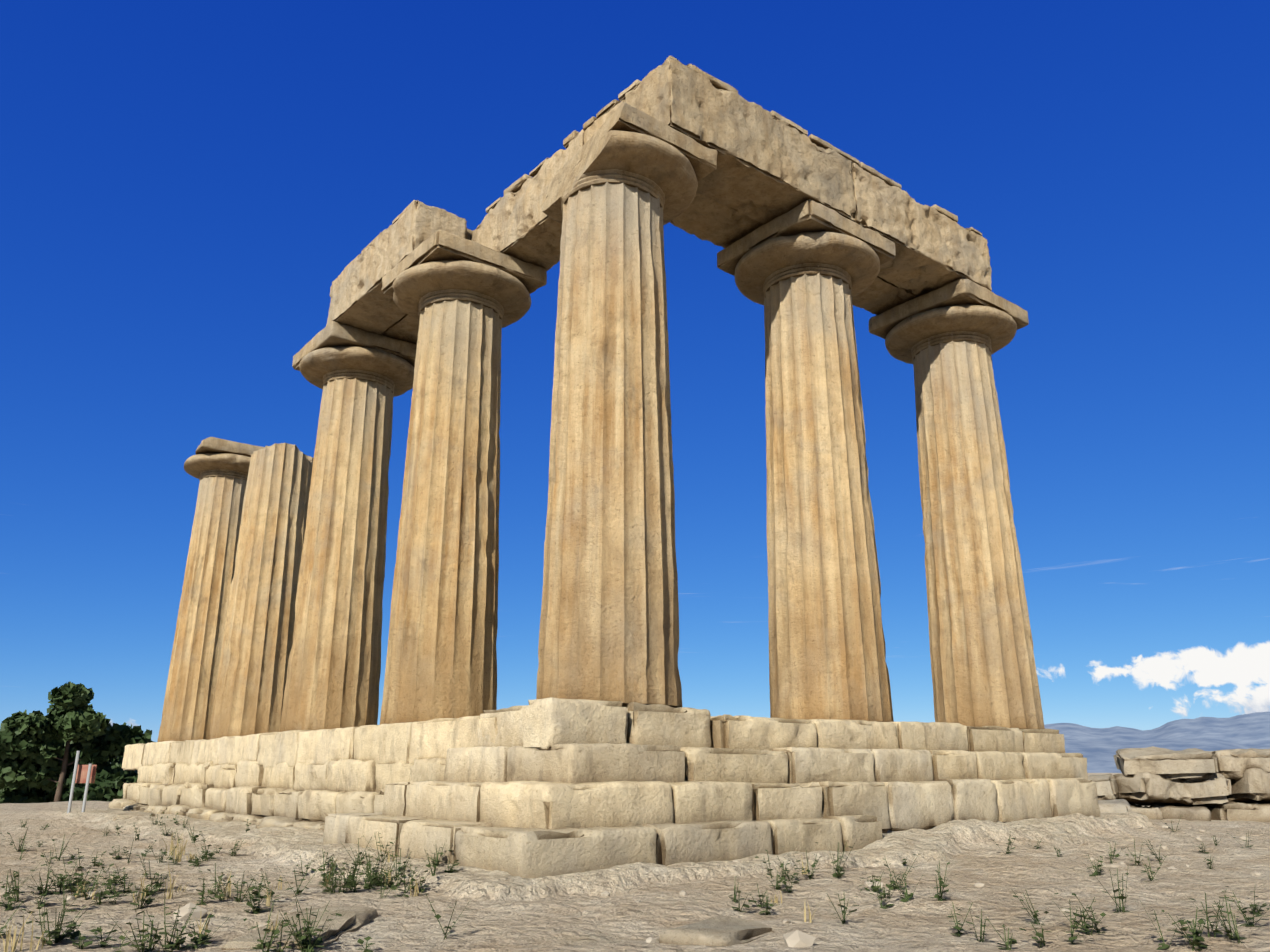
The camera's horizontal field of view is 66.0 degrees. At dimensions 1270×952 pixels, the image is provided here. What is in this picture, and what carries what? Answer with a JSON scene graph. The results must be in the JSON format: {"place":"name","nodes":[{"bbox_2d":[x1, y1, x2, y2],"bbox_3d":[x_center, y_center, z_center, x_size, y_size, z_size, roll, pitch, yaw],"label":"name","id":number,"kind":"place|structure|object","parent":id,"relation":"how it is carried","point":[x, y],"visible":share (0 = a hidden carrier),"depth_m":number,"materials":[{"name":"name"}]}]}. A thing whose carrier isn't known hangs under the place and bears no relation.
{"place":"outdoors","nodes":[
{"label":"outdoors","id":0,"kind":"place"},
{"bbox_2d":[0,773,1269,951],"bbox_3d":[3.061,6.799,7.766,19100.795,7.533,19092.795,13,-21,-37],"label":"terrain","id":1,"kind":"structure","parent":0,"point":[507,912],"depth_m":7.55,"materials":[{"name":"beige soil"}]},
{"bbox_2d":[0,783,45,799],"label":"bush","id":2,"kind":"object","parent":1,"relation":"on","point":[6,791],"visible":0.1,"depth_m":43.31,"materials":[{"name":"green plant"}]},
{"bbox_2d":[0,740,110,803],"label":"bush","id":3,"kind":"object","parent":1,"relation":"on","point":[39,796],"visible":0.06,"depth_m":42.54,"materials":[{"name":"green plant"}]},
{"bbox_2d":[0,681,152,801],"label":"tree","id":4,"kind":"object","parent":1,"relation":"on","point":[35,748],"visible":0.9,"depth_m":40.57,"materials":[{"name":"green plant"}]},
{"bbox_2d":[67,751,96,812],"bbox_3d":[-11.149,6.277,19.672,0.450,1.450,0.158,0,-17,1],"label":"sign post","id":5,"kind":"object","parent":1,"relation":"on","point":[86,774],"visible":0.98,"depth_m":19.75,"materials":[{"name":"silver metal"}]},
{"bbox_2d":[108,756,120,762],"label":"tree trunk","id":6,"kind":"object","parent":1,"relation":"on","point":[111,760],"depth_m":60.35,"materials":[{"name":"green plant"}]},
{"bbox_2d":[111,762,121,768],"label":"bush","id":7,"kind":"object","parent":1,"relation":"on","point":[114,765],"depth_m":49.23,"materials":[{"name":"green plant"}]},
{"bbox_2d":[117,756,123,764],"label":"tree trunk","id":8,"kind":"object","parent":1,"relation":"on","point":[120,760],"depth_m":55.00,"materials":[{"name":"green plant"}]},
{"bbox_2d":[0,831,815,951],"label":"dry weeds","id":9,"kind":"object","parent":1,"relation":"on","point":[179,856],"visible":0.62,"depth_m":7.15,"materials":[{"name":"plant"}]},
{"bbox_2d":[109,697,1099,878],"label":"temple crepidoma steps","id":10,"kind":"structure","parent":1,"relation":"on","point":[538,788],"depth_m":10.59,"materials":[{"name":"beige stone"}]},
{"bbox_2d":[157,182,1044,741],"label":"column shafts","id":11,"kind":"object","parent":10,"relation":"on","point":[279,622],"depth_m":14.20,"materials":[{"name":"beige stone"}]},
{"bbox_2d":[184,102,1028,480],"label":"column capitals","id":12,"kind":"object","parent":11,"relation":"on","point":[628,144],"visible":0.73,"depth_m":15.04,"materials":[{"name":"beige stone"}]},
{"bbox_2d":[326,56,991,343],"bbox_3d":[0.191,-3.468,17.485,8.381,1.190,8.562,13,-21,-37],"label":"architrave","id":13,"kind":"object","parent":12,"relation":"on","point":[772,165],"visible":0.54,"depth_m":14.85,"materials":[{"name":"beige stone"}]},
{"bbox_2d":[0,811,1269,951],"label":"green weeds","id":14,"kind":"object","parent":1,"relation":"on","point":[308,942],"visible":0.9,"depth_m":6.87,"materials":[{"name":"green plant"}]},
{"bbox_2d":[31,815,1268,951],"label":"loose stones","id":15,"kind":"object","parent":1,"relation":"on","point":[796,938],"visible":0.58,"depth_m":6.34,"materials":[{"name":"beige stone"}]},
{"bbox_2d":[113,746,1269,949],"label":"rocks","id":16,"kind":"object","parent":1,"relation":"on","point":[1192,784],"depth_m":18.43,"materials":[{"name":"stone"}]},
{"bbox_2d":[0,0,1269,741],"label":"sky","id":17,"kind":"structure","parent":0,"point":[186,186],"materials":[{"name":"blue"}]},
{"bbox_2d":[1044,712,1269,772],"bbox_3d":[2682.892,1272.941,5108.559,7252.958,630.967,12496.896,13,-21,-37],"label":"distant mountains","id":18,"kind":"structure","parent":0,"point":[1097,748],"depth_m":6787.83,"materials":[{"name":"blue"}]}
]}

